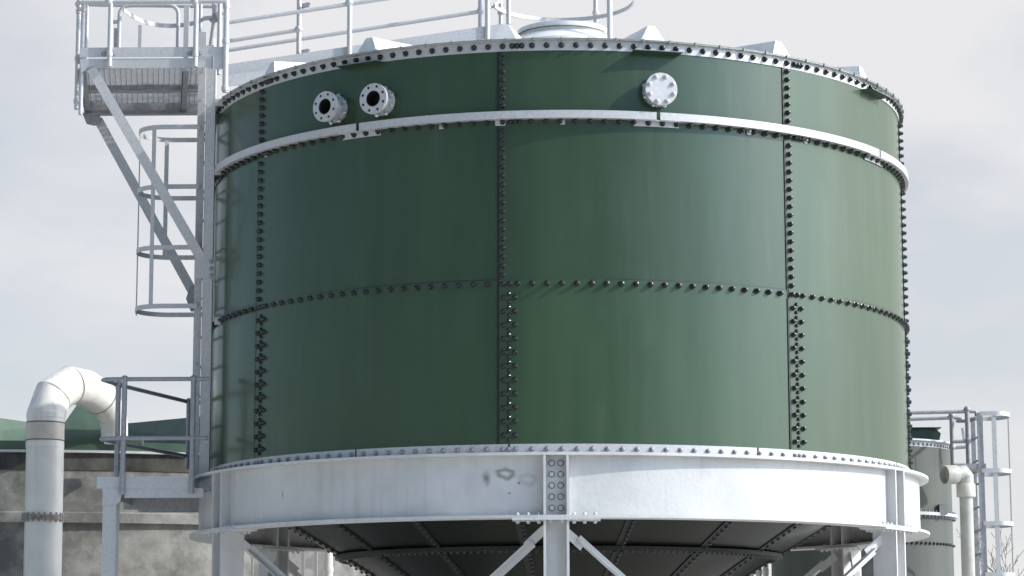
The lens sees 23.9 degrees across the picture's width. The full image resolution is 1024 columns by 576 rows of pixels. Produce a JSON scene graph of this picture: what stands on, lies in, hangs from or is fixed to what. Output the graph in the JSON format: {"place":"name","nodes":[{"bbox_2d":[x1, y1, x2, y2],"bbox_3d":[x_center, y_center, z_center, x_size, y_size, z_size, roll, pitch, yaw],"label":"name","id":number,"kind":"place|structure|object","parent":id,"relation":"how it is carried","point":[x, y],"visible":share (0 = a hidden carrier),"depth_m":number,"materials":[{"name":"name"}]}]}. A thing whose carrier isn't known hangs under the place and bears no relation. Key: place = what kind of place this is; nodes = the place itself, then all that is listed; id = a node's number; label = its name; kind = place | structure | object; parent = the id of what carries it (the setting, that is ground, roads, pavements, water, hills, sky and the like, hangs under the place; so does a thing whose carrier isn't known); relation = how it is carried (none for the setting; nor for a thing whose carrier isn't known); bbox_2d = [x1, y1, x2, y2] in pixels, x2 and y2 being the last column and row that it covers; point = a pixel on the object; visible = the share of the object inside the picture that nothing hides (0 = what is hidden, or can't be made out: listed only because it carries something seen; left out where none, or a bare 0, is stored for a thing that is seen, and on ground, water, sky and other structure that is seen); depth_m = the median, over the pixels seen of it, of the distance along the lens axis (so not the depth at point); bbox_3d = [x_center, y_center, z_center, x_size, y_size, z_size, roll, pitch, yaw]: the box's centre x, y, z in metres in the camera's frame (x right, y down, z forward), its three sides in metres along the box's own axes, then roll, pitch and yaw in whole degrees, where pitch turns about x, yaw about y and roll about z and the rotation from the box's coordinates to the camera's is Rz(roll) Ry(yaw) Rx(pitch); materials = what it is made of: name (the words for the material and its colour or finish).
{"place":"outdoors","nodes":[
{"label":"outdoors","id":0,"kind":"place"},
{"bbox_2d":[0,0,1023,575],"label":"sky","id":1,"kind":"structure","parent":0,"point":[955,68],"materials":[{"name":"white"}]},
{"label":"ground","id":2,"kind":"structure","parent":0,"visible":0},
{"bbox_2d":[21,366,127,575],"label":"overflow pipe","id":3,"kind":"object","parent":2,"relation":"on","point":[57,395],"visible":0.95,"depth_m":28.05,"materials":[{"name":"white plastic"}]},
{"bbox_2d":[97,375,210,575],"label":"platform","id":4,"kind":"structure","parent":2,"relation":"on","point":[173,494],"depth_m":22.73,"materials":[{"name":"metal"}]},
{"bbox_2d":[135,32,213,475],"bbox_3d":[-3.347,-0.316,23.801,0.686,4.385,0.606,0,-9,1],"label":"caged ladder","id":5,"kind":"object","parent":4,"relation":"on","point":[198,198],"visible":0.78,"depth_m":23.66,"materials":[{"name":"metal"}]},
{"bbox_2d":[0,405,365,575],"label":"concrete tank","id":6,"kind":"object","parent":2,"relation":"on","point":[157,544],"visible":0.36,"depth_m":29.32,"materials":[{"name":"grey concrete"}]},
{"bbox_2d":[251,557,252,575],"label":"thin pipe","id":7,"kind":"object","parent":2,"relation":"on","point":[251,566],"visible":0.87,"depth_m":28.05,"materials":[{"name":"white metal"}]},
{"bbox_2d":[301,552,304,575],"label":"steel post","id":8,"kind":"object","parent":2,"relation":"on","point":[302,563],"depth_m":28.63,"materials":[{"name":"grey metal"}]},
{"bbox_2d":[314,552,317,575],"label":"steel post","id":9,"kind":"object","parent":2,"relation":"on","point":[315,562],"depth_m":28.63,"materials":[{"name":"grey metal"}]},
{"bbox_2d":[323,552,332,575],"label":"standpipe","id":10,"kind":"object","parent":2,"relation":"on","point":[328,565],"visible":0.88,"depth_m":28.70,"materials":[{"name":"white metal"}]},
{"bbox_2d":[189,452,929,575],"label":"support frame","id":11,"kind":"object","parent":2,"relation":"on","point":[258,510],"visible":0.94,"depth_m":21.03,"materials":[{"name":"grey paint"}]},
{"bbox_2d":[199,69,224,473],"bbox_3d":[-2.847,-0.158,23.438,0.254,3.956,0.360,0,-9,1],"label":"platform post","id":12,"kind":"object","parent":11,"relation":"on","point":[212,102],"visible":0.97,"depth_m":23.29,"materials":[{"name":"metal"}]},
{"bbox_2d":[73,0,229,311],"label":"access platform","id":13,"kind":"structure","parent":12,"relation":"attached to","point":[118,90],"depth_m":23.81,"materials":[{"name":"metal"}]},
{"bbox_2d":[210,20,912,575],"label":"storage tank","id":14,"kind":"object","parent":11,"relation":"on","point":[564,236],"visible":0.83,"depth_m":21.44,"materials":[{"name":"green metal"}]},
{"bbox_2d":[228,0,502,86],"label":"roof walkway","id":15,"kind":"structure","parent":14,"relation":"on","point":[241,73],"depth_m":24.28,"materials":[{"name":"metal"}]},
{"bbox_2d":[490,0,634,37],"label":"hatch guard rail","id":16,"kind":"object","parent":15,"relation":"attached to","point":[595,17],"visible":0.85,"depth_m":25.29,"materials":[{"name":"metal"}]},
{"bbox_2d":[756,568,761,575],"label":"standpipe","id":17,"kind":"object","parent":2,"relation":"on","point":[758,573],"visible":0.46,"depth_m":30.38,"materials":[{"name":"white metal"}]},
{"bbox_2d":[762,564,768,575],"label":"standpipe","id":18,"kind":"object","parent":2,"relation":"on","point":[765,571],"visible":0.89,"depth_m":30.79,"materials":[{"name":"white metal"}]},
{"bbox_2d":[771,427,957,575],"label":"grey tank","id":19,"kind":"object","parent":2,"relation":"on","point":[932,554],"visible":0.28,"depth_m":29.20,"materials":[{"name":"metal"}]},
{"bbox_2d":[939,465,975,575],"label":"vent pipe","id":20,"kind":"object","parent":2,"relation":"on","point":[962,477],"visible":1,"depth_m":26.54,"materials":[{"name":"beige plastic"}]},
{"bbox_2d":[956,519,1023,575],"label":"bare tree","id":21,"kind":"object","parent":2,"relation":"on","point":[993,560],"visible":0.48,"depth_m":76.67,"materials":[{"name":"brown plant"}]},
{"bbox_2d":[970,411,1014,575],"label":"caged ladder","id":22,"kind":"object","parent":2,"relation":"on","point":[995,472],"visible":1,"depth_m":28.28,"materials":[{"name":"metal"}]},
{"bbox_2d":[908,406,985,472],"bbox_3d":[5.091,1.815,28.904,0.917,0.776,1.142,0,-9,1],"label":"walkway railing","id":23,"kind":"object","parent":22,"relation":"attached to","point":[951,417],"visible":0.91,"depth_m":28.77,"materials":[{"name":"metal"}]}
]}

